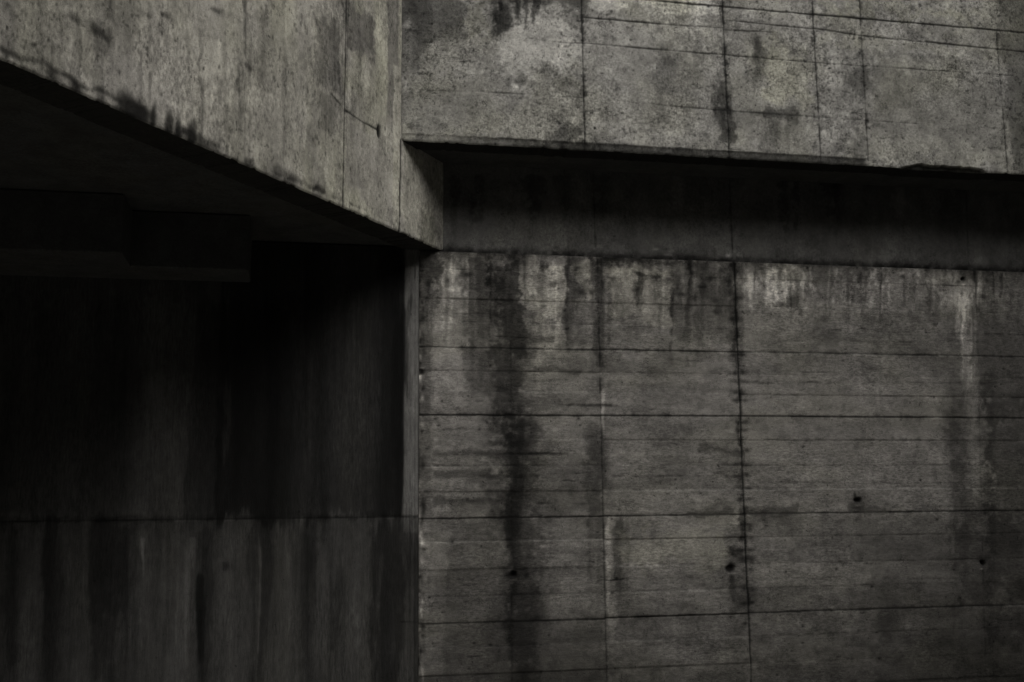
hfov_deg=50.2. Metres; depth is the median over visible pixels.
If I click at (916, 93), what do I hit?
overhanging storey
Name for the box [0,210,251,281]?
ceiling beam
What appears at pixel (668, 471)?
concrete wall
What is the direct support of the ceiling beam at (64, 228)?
attached to the angled storey at (277, 121)
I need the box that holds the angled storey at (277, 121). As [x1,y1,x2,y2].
[0,0,442,250]
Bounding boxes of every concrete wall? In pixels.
[0,242,418,681]
[418,251,1023,681]
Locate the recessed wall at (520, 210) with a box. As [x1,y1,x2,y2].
[430,163,1023,271]
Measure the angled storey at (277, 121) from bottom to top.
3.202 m
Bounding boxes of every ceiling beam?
[0,189,132,266]
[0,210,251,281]
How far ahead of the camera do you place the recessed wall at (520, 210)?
6.14 m
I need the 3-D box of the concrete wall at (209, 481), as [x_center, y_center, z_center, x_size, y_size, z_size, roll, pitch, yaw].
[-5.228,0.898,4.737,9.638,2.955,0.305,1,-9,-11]
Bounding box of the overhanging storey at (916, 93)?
[401,0,1023,192]

